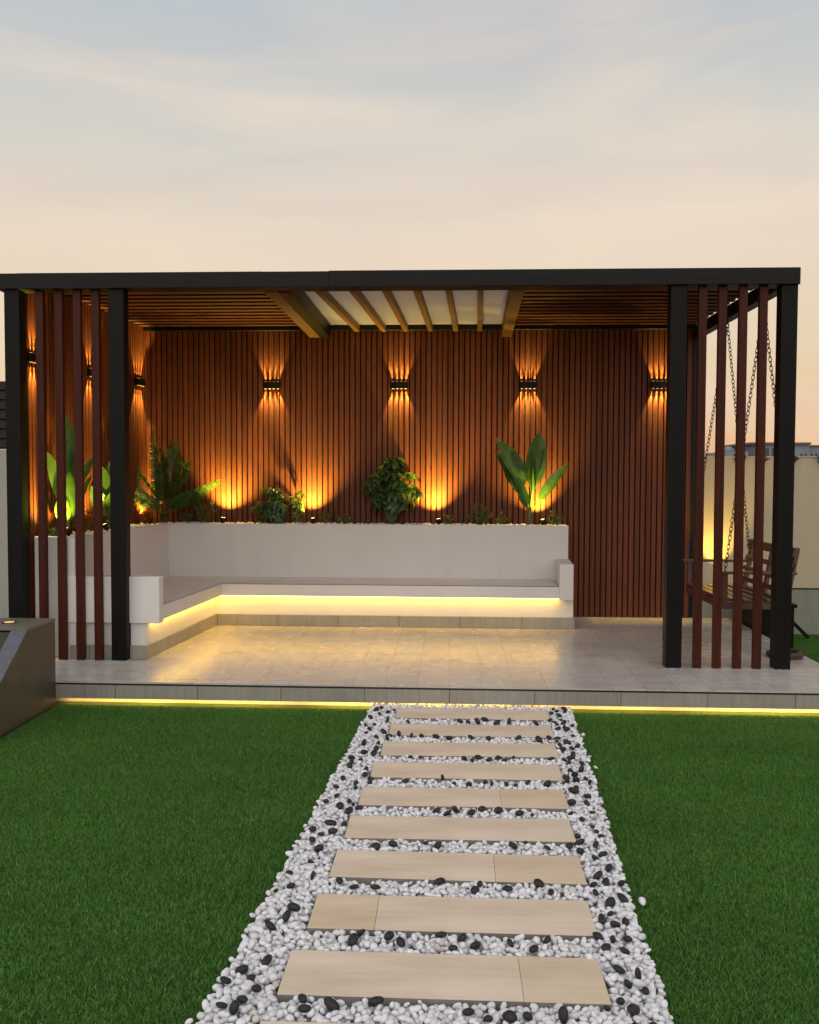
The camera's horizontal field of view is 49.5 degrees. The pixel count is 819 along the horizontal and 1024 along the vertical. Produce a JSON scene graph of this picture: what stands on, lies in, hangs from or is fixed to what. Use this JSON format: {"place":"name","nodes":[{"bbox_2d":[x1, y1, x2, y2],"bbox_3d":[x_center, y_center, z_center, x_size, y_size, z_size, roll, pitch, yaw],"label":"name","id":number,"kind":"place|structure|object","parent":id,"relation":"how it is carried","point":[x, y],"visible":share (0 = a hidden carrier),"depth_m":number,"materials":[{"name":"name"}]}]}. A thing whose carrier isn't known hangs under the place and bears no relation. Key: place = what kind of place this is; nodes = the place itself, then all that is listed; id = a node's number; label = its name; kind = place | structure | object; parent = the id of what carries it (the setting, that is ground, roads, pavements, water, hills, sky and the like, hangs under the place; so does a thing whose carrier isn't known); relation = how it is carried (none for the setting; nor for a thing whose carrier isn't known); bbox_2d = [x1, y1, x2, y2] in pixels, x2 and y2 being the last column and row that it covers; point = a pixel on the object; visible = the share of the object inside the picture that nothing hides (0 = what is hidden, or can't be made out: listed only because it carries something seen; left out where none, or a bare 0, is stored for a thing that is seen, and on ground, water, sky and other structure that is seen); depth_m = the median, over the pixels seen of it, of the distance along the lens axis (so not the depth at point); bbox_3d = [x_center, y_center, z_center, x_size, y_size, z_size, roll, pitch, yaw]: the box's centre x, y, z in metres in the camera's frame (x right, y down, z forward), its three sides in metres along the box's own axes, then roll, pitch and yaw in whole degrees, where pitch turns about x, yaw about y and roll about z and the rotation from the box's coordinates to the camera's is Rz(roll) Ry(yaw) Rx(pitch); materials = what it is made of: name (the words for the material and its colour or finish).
{"place":"outdoors","nodes":[
{"label":"outdoors","id":0,"kind":"place"},
{"bbox_2d":[0,635,818,1023],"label":"lawn","id":1,"kind":"structure","parent":0,"point":[314,707],"depth_m":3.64,"materials":[{"name":"plant"}]},
{"bbox_2d":[0,449,8,617],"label":"boundary wall","id":2,"kind":"structure","parent":1,"relation":"on","point":[4,609],"depth_m":9.71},
{"bbox_2d":[0,381,5,448],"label":"louvre screen","id":3,"kind":"object","parent":2,"relation":"on","point":[2,418],"depth_m":9.70,"materials":[{"name":"black metal"}]},
{"bbox_2d":[0,618,55,736],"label":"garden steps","id":4,"kind":"structure","parent":1,"relation":"on","point":[27,673],"depth_m":5.97,"materials":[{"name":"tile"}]},
{"bbox_2d":[7,616,818,712],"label":"deck","id":5,"kind":"structure","parent":1,"relation":"on","point":[608,663],"depth_m":6.75,"materials":[{"name":"grey tile"}]},
{"bbox_2d":[25,293,147,617],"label":"slatted wall","id":6,"kind":"structure","parent":5,"relation":"on","point":[137,406],"depth_m":7.95,"materials":[{"name":"wood"}]},
{"bbox_2d":[26,352,35,363],"bbox_3d":[-3.042,-1.251,7.232,0.064,0.080,0.188,0,2,6],"label":"wall light","id":7,"kind":"object","parent":6,"relation":"attached to","point":[30,357],"visible":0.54,"depth_m":7.15,"materials":[{"name":"black metal"}]},
{"bbox_2d":[135,378,145,386],"bbox_3d":[-2.804,-1.357,9.291,0.064,0.080,0.188,0,2,6],"label":"wall light","id":8,"kind":"object","parent":6,"relation":"attached to","point":[140,382],"visible":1,"depth_m":9.22,"materials":[{"name":"black metal"}]},
{"bbox_2d":[35,523,568,657],"bbox_3d":[-0.717,0.656,8.275,4.612,0.982,2.430,0,2,3],"label":"raised planter","id":9,"kind":"object","parent":5,"relation":"on","point":[164,550],"visible":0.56,"depth_m":9.20,"materials":[{"name":"white paint"}]},
{"bbox_2d":[48,527,56,535],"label":"shrub","id":10,"kind":"object","parent":9,"relation":"on","point":[52,532],"visible":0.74,"depth_m":7.30,"materials":[{"name":"green plant"}]},
{"bbox_2d":[47,414,92,527],"bbox_3d":[-2.839,-0.286,7.472,0.444,1.070,0.103,0,2,3],"label":"banana plant","id":11,"kind":"object","parent":9,"relation":"on","point":[70,483],"visible":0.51,"depth_m":7.47,"materials":[{"name":"green plant"}]},
{"bbox_2d":[85,508,92,531],"bbox_3d":[-2.857,0.080,7.878,0.203,0.247,0.156,1,2,17],"label":"croton","id":12,"kind":"object","parent":9,"relation":"on","point":[90,519],"visible":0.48,"depth_m":7.89,"materials":[{"name":"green plant"}]},
{"bbox_2d":[90,461,109,522],"bbox_3d":[-2.815,-0.165,8.328,0.304,0.760,0.183,0,2,3],"label":"leafy plant","id":13,"kind":"object","parent":9,"relation":"on","point":[106,488],"visible":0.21,"depth_m":8.35,"materials":[{"name":"green plant"}]},
{"bbox_2d":[136,501,156,523],"bbox_3d":[-2.754,0.014,9.295,0.235,0.268,0.179,2,3,32],"label":"croton","id":14,"kind":"object","parent":9,"relation":"on","point":[146,517],"visible":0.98,"depth_m":9.27,"materials":[{"name":"green plant"}]},
{"bbox_2d":[158,508,169,522],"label":"shrub","id":15,"kind":"object","parent":9,"relation":"on","point":[164,516],"visible":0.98,"depth_m":9.37,"materials":[{"name":"green plant"}]},
{"bbox_2d":[134,429,220,522],"bbox_3d":[-2.461,-0.346,9.277,1.014,1.048,0.291,0,2,3],"label":"palm","id":16,"kind":"object","parent":9,"relation":"on","point":[162,484],"visible":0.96,"depth_m":9.29,"materials":[{"name":"green plant"}]},
{"bbox_2d":[179,511,194,522],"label":"shrub","id":17,"kind":"object","parent":9,"relation":"on","point":[183,517],"visible":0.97,"depth_m":9.44,"materials":[{"name":"green plant"}]},
{"bbox_2d":[192,492,216,522],"bbox_3d":[-2.181,-0.042,9.428,0.283,0.374,0.144,0,2,3],"label":"shrub","id":18,"kind":"object","parent":9,"relation":"on","point":[203,515],"visible":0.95,"depth_m":9.43,"materials":[{"name":"green plant"}]},
{"bbox_2d":[254,513,267,523],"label":"shrub","id":19,"kind":"object","parent":9,"relation":"on","point":[263,519],"visible":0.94,"depth_m":9.34,"materials":[{"name":"green plant"}]},
{"bbox_2d":[249,487,304,523],"bbox_3d":[-1.393,-0.054,9.359,0.580,0.409,0.298,0,2,3],"label":"umbrella plant","id":20,"kind":"object","parent":9,"relation":"on","point":[276,514],"visible":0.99,"depth_m":9.30,"materials":[{"name":"green plant"}]},
{"bbox_2d":[49,522,560,535],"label":"gravel","id":21,"kind":"structure","parent":9,"relation":"on","point":[131,526],"depth_m":9.29,"materials":[{"name":"gravel"}]},
{"bbox_2d":[318,510,332,523],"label":"shrub","id":22,"kind":"object","parent":9,"relation":"on","point":[329,515],"visible":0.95,"depth_m":9.37,"materials":[{"name":"green plant"}]},
{"bbox_2d":[336,513,351,523],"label":"shrub","id":23,"kind":"object","parent":9,"relation":"on","point":[347,519],"visible":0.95,"depth_m":9.35,"materials":[{"name":"green plant"}]},
{"bbox_2d":[360,457,422,523],"bbox_3d":[-0.181,-0.217,9.314,0.655,0.728,0.353,0,2,3],"label":"umbrella plant","id":24,"kind":"object","parent":9,"relation":"on","point":[397,494],"visible":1,"depth_m":9.24,"materials":[{"name":"green plant"}]},
{"bbox_2d":[443,514,453,524],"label":"shrub","id":25,"kind":"object","parent":9,"relation":"on","point":[449,521],"visible":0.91,"depth_m":9.29,"materials":[{"name":"green plant"}]},
{"bbox_2d":[465,503,493,524],"bbox_3d":[0.733,0.030,9.290,0.317,0.262,0.138,0,2,3],"label":"shrub","id":26,"kind":"object","parent":9,"relation":"on","point":[483,516],"visible":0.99,"depth_m":9.29,"materials":[{"name":"green plant"}]},
{"bbox_2d":[494,511,507,524],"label":"shrub","id":27,"kind":"object","parent":9,"relation":"on","point":[500,519],"visible":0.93,"depth_m":9.28,"materials":[{"name":"green plant"}]},
{"bbox_2d":[494,432,568,524],"bbox_3d":[1.233,-0.313,9.137,0.764,1.020,0.265,0,2,-3],"label":"banana plant","id":28,"kind":"object","parent":9,"relation":"on","point":[518,472],"visible":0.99,"depth_m":9.14,"materials":[{"name":"green plant"}]},
{"bbox_2d":[546,509,563,524],"bbox_3d":[1.513,0.063,9.226,0.191,0.207,0.119,0,2,3],"label":"shrub","id":29,"kind":"object","parent":9,"relation":"on","point":[553,521],"visible":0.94,"depth_m":9.24,"materials":[{"name":"green plant"}]},
{"bbox_2d":[68,559,574,659],"bbox_3d":[-0.560,0.819,8.139,4.284,0.668,2.187,0,2,3],"label":"bench","id":30,"kind":"object","parent":5,"relation":"on","point":[168,612],"visible":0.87,"depth_m":8.66,"materials":[{"name":"white paint"}]},
{"bbox_2d":[0,267,800,670],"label":"pergola","id":31,"kind":"object","parent":5,"relation":"on","point":[676,303],"visible":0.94,"depth_m":7.00,"materials":[{"name":"black metal"}]},
{"bbox_2d":[683,321,799,609],"bbox_3d":[2.914,-0.487,7.865,0.692,2.555,1.154,0,2,3],"label":"porch swing","id":32,"kind":"object","parent":31,"relation":"hanging from","point":[727,592],"visible":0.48,"depth_m":7.82,"materials":[{"name":"wood"}]},
{"bbox_2d":[146,329,694,617],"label":"slatted wall","id":33,"kind":"structure","parent":5,"relation":"on","point":[333,422],"depth_m":9.39,"materials":[{"name":"wood"}]},
{"bbox_2d":[263,381,280,388],"bbox_3d":[-1.463,-1.345,9.416,0.188,0.080,0.064,0,2,3],"label":"wall light","id":34,"kind":"object","parent":33,"relation":"attached to","point":[272,385],"visible":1,"depth_m":9.39,"materials":[{"name":"black metal"}]},
{"bbox_2d":[390,381,407,388],"bbox_3d":[-0.108,-1.337,9.353,0.188,0.080,0.064,0,2,3],"label":"wall light","id":35,"kind":"object","parent":33,"relation":"attached to","point":[398,385],"visible":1,"depth_m":9.33,"materials":[{"name":"black metal"}]},
{"bbox_2d":[519,381,536,388],"bbox_3d":[1.243,-1.330,9.291,0.188,0.080,0.064,0,2,3],"label":"wall light","id":36,"kind":"object","parent":33,"relation":"attached to","point":[527,384],"visible":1,"depth_m":9.27,"materials":[{"name":"black metal"}]},
{"bbox_2d":[650,381,665,388],"bbox_3d":[2.604,-1.323,9.228,0.188,0.080,0.064,0,2,3],"label":"wall light","id":37,"kind":"object","parent":33,"relation":"attached to","point":[658,384],"visible":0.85,"depth_m":9.20,"materials":[{"name":"black metal"}]},
{"bbox_2d":[702,456,818,634],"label":"boundary wall","id":38,"kind":"structure","parent":1,"relation":"on","point":[805,592],"depth_m":9.33,"materials":[{"name":"paint"}]},
{"bbox_2d":[794,634,818,661],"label":"grass","id":39,"kind":"structure","parent":1,"relation":"on","point":[811,646],"depth_m":8.74,"materials":[{"name":"plant"}]},
{"bbox_2d":[742,601,809,647],"bbox_3d":[3.721,1.078,8.847,0.710,0.445,0.920,0,2,3],"label":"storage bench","id":40,"kind":"object","parent":39,"relation":"on","point":[747,617],"visible":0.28,"depth_m":8.43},
{"bbox_2d":[0,0,818,452],"label":"sky","id":41,"kind":"structure","parent":0,"point":[136,135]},
{"bbox_2d":[222,722,644,1023],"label":"path","id":42,"kind":"structure","parent":0,"point":[411,947],"depth_m":3.13,"materials":[{"name":"gravel"}]},
{"bbox_2d":[260,1021,362,1023],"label":"stepping slab","id":43,"kind":"structure","parent":42,"relation":"on","point":[272,1022],"depth_m":2.63,"materials":[{"name":"tile"}]},
{"bbox_2d":[185,703,673,1023],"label":"gravel","id":44,"kind":"structure","parent":42,"relation":"on","point":[654,1008],"depth_m":3.42,"materials":[{"name":"gravel"}]},
{"bbox_2d":[216,1002,227,1008],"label":"black pebble","id":45,"kind":"object","parent":44,"relation":"on","point":[222,1005],"visible":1,"depth_m":2.69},
{"bbox_2d":[220,976,231,983],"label":"black pebble","id":46,"kind":"object","parent":44,"relation":"on","point":[225,980],"visible":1,"depth_m":2.82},
{"bbox_2d":[229,1000,238,1014],"bbox_3d":[-0.527,1.492,2.671,0.031,0.042,0.028,18,-20,-1],"label":"black pebble","id":47,"kind":"object","parent":44,"relation":"on","point":[234,1007],"visible":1,"depth_m":2.66,"materials":[{"name":"stone"}]},
{"bbox_2d":[235,964,248,974],"bbox_3d":[-0.546,1.492,2.894,0.049,0.029,0.040,-26,-29,23],"label":"black pebble","id":48,"kind":"object","parent":44,"relation":"on","point":[242,969],"visible":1,"depth_m":2.88,"materials":[{"name":"stone"}]},
{"bbox_2d":[236,995,247,1003],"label":"black pebble","id":49,"kind":"object","parent":44,"relation":"on","point":[241,999],"visible":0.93,"depth_m":2.72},
{"bbox_2d":[251,984,261,992],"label":"black pebble","id":50,"kind":"object","parent":44,"relation":"on","point":[256,988],"visible":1,"depth_m":2.78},
{"bbox_2d":[261,954,271,964],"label":"black pebble","id":51,"kind":"object","parent":44,"relation":"on","point":[266,959],"visible":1,"depth_m":2.94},
{"bbox_2d":[264,919,275,930],"bbox_3d":[-0.500,1.480,3.179,0.055,0.023,0.031,33,-2,20],"label":"black pebble","id":52,"kind":"object","parent":44,"relation":"on","point":[269,924],"visible":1,"depth_m":3.17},
{"bbox_2d":[282,910,290,921],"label":"black pebble","id":53,"kind":"object","parent":44,"relation":"on","point":[286,915],"visible":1,"depth_m":3.24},
{"bbox_2d":[287,902,300,910],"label":"black pebble","id":54,"kind":"object","parent":44,"relation":"on","point":[292,906],"visible":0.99,"depth_m":3.30,"materials":[{"name":"stone"}]},
{"bbox_2d":[298,993,306,1002],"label":"black pebble","id":55,"kind":"object","parent":44,"relation":"on","point":[302,997],"visible":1,"depth_m":2.72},
{"bbox_2d":[297,1004,311,1012],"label":"black pebble","id":56,"kind":"object","parent":44,"relation":"on","point":[303,1008],"visible":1,"depth_m":2.68,"materials":[{"name":"stone"}]},
{"bbox_2d":[314,844,323,851],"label":"black pebble","id":57,"kind":"object","parent":44,"relation":"on","point":[318,847],"visible":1,"depth_m":3.82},
{"bbox_2d":[324,820,336,825],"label":"black pebble","id":58,"kind":"object","parent":44,"relation":"on","point":[330,822],"visible":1,"depth_m":4.11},
{"bbox_2d":[324,996,339,1011],"bbox_3d":[-0.236,1.498,2.700,0.059,0.030,0.033,40,57,22],"label":"black pebble","id":59,"kind":"object","parent":44,"relation":"on","point":[331,1004],"visible":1,"depth_m":2.69,"materials":[{"name":"stone"}]},
{"bbox_2d":[344,806,352,813],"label":"black pebble","id":60,"kind":"object","parent":44,"relation":"on","point":[349,810],"visible":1,"depth_m":4.25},
{"bbox_2d":[348,933,358,945],"bbox_3d":[-0.195,1.485,3.082,0.040,0.030,0.049,-11,25,18],"label":"black pebble","id":61,"kind":"object","parent":44,"relation":"on","point":[353,938],"visible":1,"depth_m":3.07,"materials":[{"name":"stone"}]},
{"bbox_2d":[371,842,380,849],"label":"black pebble","id":62,"kind":"object","parent":44,"relation":"on","point":[376,845],"visible":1,"depth_m":3.85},
{"bbox_2d":[368,996,384,1005],"bbox_3d":[-0.101,1.498,2.719,0.052,0.028,0.033,7,-37,-26],"label":"black pebble","id":63,"kind":"object","parent":44,"relation":"on","point":[375,1001],"visible":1,"depth_m":2.71,"materials":[{"name":"stone"}]},
{"bbox_2d":[384,930,394,940],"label":"black pebble","id":64,"kind":"object","parent":44,"relation":"on","point":[389,935],"visible":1,"depth_m":3.09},
{"bbox_2d":[388,841,397,846],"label":"black pebble","id":65,"kind":"object","parent":44,"relation":"on","point":[393,843],"visible":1,"depth_m":3.87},
{"bbox_2d":[396,936,405,946],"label":"black pebble","id":66,"kind":"object","parent":44,"relation":"on","point":[400,941],"visible":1,"depth_m":3.06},
{"bbox_2d":[434,877,444,884],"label":"black pebble","id":67,"kind":"object","parent":44,"relation":"on","point":[439,881],"visible":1,"depth_m":3.52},
{"bbox_2d":[435,931,446,937],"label":"black pebble","id":68,"kind":"object","parent":44,"relation":"on","point":[441,934],"visible":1,"depth_m":3.11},
{"bbox_2d":[448,945,457,951],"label":"black pebble","id":69,"kind":"object","parent":44,"relation":"on","point":[451,948],"visible":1,"depth_m":3.02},
{"bbox_2d":[457,933,465,941],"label":"black pebble","id":70,"kind":"object","parent":44,"relation":"on","point":[461,937],"visible":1,"depth_m":3.09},
{"bbox_2d":[462,1008,474,1015],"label":"black pebble","id":71,"kind":"object","parent":44,"relation":"on","point":[468,1011],"visible":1,"depth_m":2.66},
{"bbox_2d":[470,886,479,893],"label":"black pebble","id":72,"kind":"object","parent":44,"relation":"on","point":[474,889],"visible":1,"depth_m":3.45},
{"bbox_2d":[470,941,480,948],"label":"black pebble","id":73,"kind":"object","parent":44,"relation":"on","point":[475,944],"visible":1,"depth_m":3.04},
{"bbox_2d":[483,1015,492,1021],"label":"black pebble","id":74,"kind":"object","parent":44,"relation":"on","point":[487,1018],"visible":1,"depth_m":2.62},
{"bbox_2d":[502,885,512,891],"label":"black pebble","id":75,"kind":"object","parent":44,"relation":"on","point":[507,888],"visible":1,"depth_m":3.46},
{"bbox_2d":[502,1010,516,1021],"bbox_3d":[0.299,1.504,2.647,0.048,0.034,0.027,3,-41,28],"label":"black pebble","id":76,"kind":"object","parent":44,"relation":"on","point":[509,1015],"visible":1,"depth_m":2.64,"materials":[{"name":"stone"}]},
{"bbox_2d":[522,1011,532,1020],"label":"black pebble","id":77,"kind":"object","parent":44,"relation":"on","point":[527,1015],"visible":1,"depth_m":2.64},
{"bbox_2d":[529,945,538,952],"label":"black pebble","id":78,"kind":"object","parent":44,"relation":"on","point":[533,948],"visible":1,"depth_m":3.01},
{"bbox_2d":[533,878,544,887],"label":"black pebble","id":79,"kind":"object","parent":44,"relation":"on","point":[537,882],"visible":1,"depth_m":3.50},
{"bbox_2d":[558,1006,568,1023],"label":"black pebble","id":80,"kind":"object","parent":44,"relation":"on","point":[563,1015],"visible":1,"depth_m":2.63,"materials":[{"name":"stone"}]},
{"bbox_2d":[568,787,578,793],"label":"black pebble","id":81,"kind":"object","parent":44,"relation":"on","point":[573,790],"visible":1,"depth_m":4.54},
{"bbox_2d":[574,839,584,845],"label":"black pebble","id":82,"kind":"object","parent":44,"relation":"on","point":[579,842],"visible":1,"depth_m":3.90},
{"bbox_2d":[592,870,602,879],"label":"black pebble","id":83,"kind":"object","parent":44,"relation":"on","point":[597,874],"visible":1,"depth_m":3.58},
{"bbox_2d":[592,932,603,939],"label":"black pebble","id":84,"kind":"object","parent":44,"relation":"on","point":[597,935],"visible":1,"depth_m":3.11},
{"bbox_2d":[598,913,605,923],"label":"black pebble","id":85,"kind":"object","parent":44,"relation":"on","point":[601,918],"visible":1,"depth_m":3.22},
{"bbox_2d":[601,943,610,950],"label":"black pebble","id":86,"kind":"object","parent":44,"relation":"on","point":[605,946],"visible":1,"depth_m":3.03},
{"bbox_2d":[605,863,612,871],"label":"black pebble","id":87,"kind":"object","parent":44,"relation":"on","point":[609,867],"visible":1,"depth_m":3.65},
{"bbox_2d":[605,897,615,907],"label":"black pebble","id":88,"kind":"object","parent":44,"relation":"on","point":[610,902],"visible":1,"depth_m":3.34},
{"bbox_2d":[610,920,619,927],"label":"black pebble","id":89,"kind":"object","parent":44,"relation":"on","point":[614,924],"visible":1,"depth_m":3.19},
{"bbox_2d":[612,965,625,973],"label":"black pebble","id":90,"kind":"object","parent":44,"relation":"on","point":[618,969],"visible":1,"depth_m":2.90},
{"bbox_2d":[616,997,624,1004],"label":"black pebble","id":91,"kind":"object","parent":44,"relation":"on","point":[620,1000],"visible":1,"depth_m":2.72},
{"bbox_2d":[617,893,627,902],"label":"black pebble","id":92,"kind":"object","parent":44,"relation":"on","point":[623,898],"visible":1,"depth_m":3.38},
{"bbox_2d":[619,947,629,954],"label":"black pebble","id":93,"kind":"object","parent":44,"relation":"on","point":[624,950],"visible":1,"depth_m":3.01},
{"bbox_2d":[624,979,631,988],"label":"black pebble","id":94,"kind":"object","parent":44,"relation":"on","point":[627,984],"visible":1,"depth_m":2.79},
{"bbox_2d":[627,1003,639,1015],"bbox_3d":[0.677,1.502,2.680,0.049,0.026,0.037,-3,24,-37],"label":"black pebble","id":95,"kind":"object","parent":44,"relation":"on","point":[633,1009],"visible":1,"depth_m":2.67,"materials":[{"name":"stone"}]},
{"bbox_2d":[635,967,641,979],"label":"black pebble","id":96,"kind":"object","parent":44,"relation":"on","point":[637,973],"visible":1,"depth_m":2.85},
{"bbox_2d":[642,986,648,994],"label":"black pebble","id":97,"kind":"object","parent":44,"relation":"on","point":[645,990],"visible":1,"depth_m":2.78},
{"bbox_2d":[277,950,611,1012],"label":"stepping slab","id":98,"kind":"structure","parent":42,"relation":"on","point":[349,978],"depth_m":2.85,"materials":[{"name":"tile"}]},
{"bbox_2d":[307,894,597,942],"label":"stepping slab","id":99,"kind":"structure","parent":42,"relation":"on","point":[529,919],"depth_m":3.27,"materials":[{"name":"tile"}]},
{"bbox_2d":[329,849,586,890],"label":"stepping slab","id":100,"kind":"structure","parent":42,"relation":"on","point":[366,867],"depth_m":3.67,"materials":[{"name":"tile"}]},
{"bbox_2d":[344,815,575,846],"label":"stepping slab","id":101,"kind":"structure","parent":42,"relation":"on","point":[471,831],"depth_m":4.07,"materials":[{"name":"tile"}]},
{"bbox_2d":[358,786,569,814],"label":"stepping slab","id":102,"kind":"structure","parent":42,"relation":"on","point":[528,800],"depth_m":4.46,"materials":[{"name":"tile"}]},
{"bbox_2d":[370,761,563,784],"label":"stepping slab","id":103,"kind":"structure","parent":42,"relation":"on","point":[478,773],"depth_m":4.86,"materials":[{"name":"tile"}]},
{"bbox_2d":[380,742,559,761],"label":"stepping slab","id":104,"kind":"structure","parent":42,"relation":"on","point":[507,751],"depth_m":5.24,"materials":[{"name":"stone"}]},
{"bbox_2d":[389,724,554,739],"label":"stepping slab","id":105,"kind":"structure","parent":42,"relation":"on","point":[474,731],"depth_m":5.65,"materials":[{"name":"stone"}]},
{"bbox_2d":[395,708,548,723],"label":"stepping slab","id":106,"kind":"structure","parent":42,"relation":"on","point":[433,714],"depth_m":6.04,"materials":[{"name":"stone"}]},
{"bbox_2d":[573,711,818,1023],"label":"grass","id":107,"kind":"structure","parent":0,"point":[798,805],"depth_m":4.04,"materials":[{"name":"plant"}]},
{"bbox_2d":[706,442,818,455],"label":"distant villa","id":108,"kind":"object","parent":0,"point":[805,449],"visible":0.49,"depth_m":88.39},
{"bbox_2d":[766,648,803,659],"bbox_3d":[3.108,1.169,7.340,0.303,0.054,0.296,0,2,3],"label":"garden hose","id":109,"kind":"object","parent":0,"point":[797,654],"visible":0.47,"depth_m":7.26,"materials":[{"name":"rubber"}]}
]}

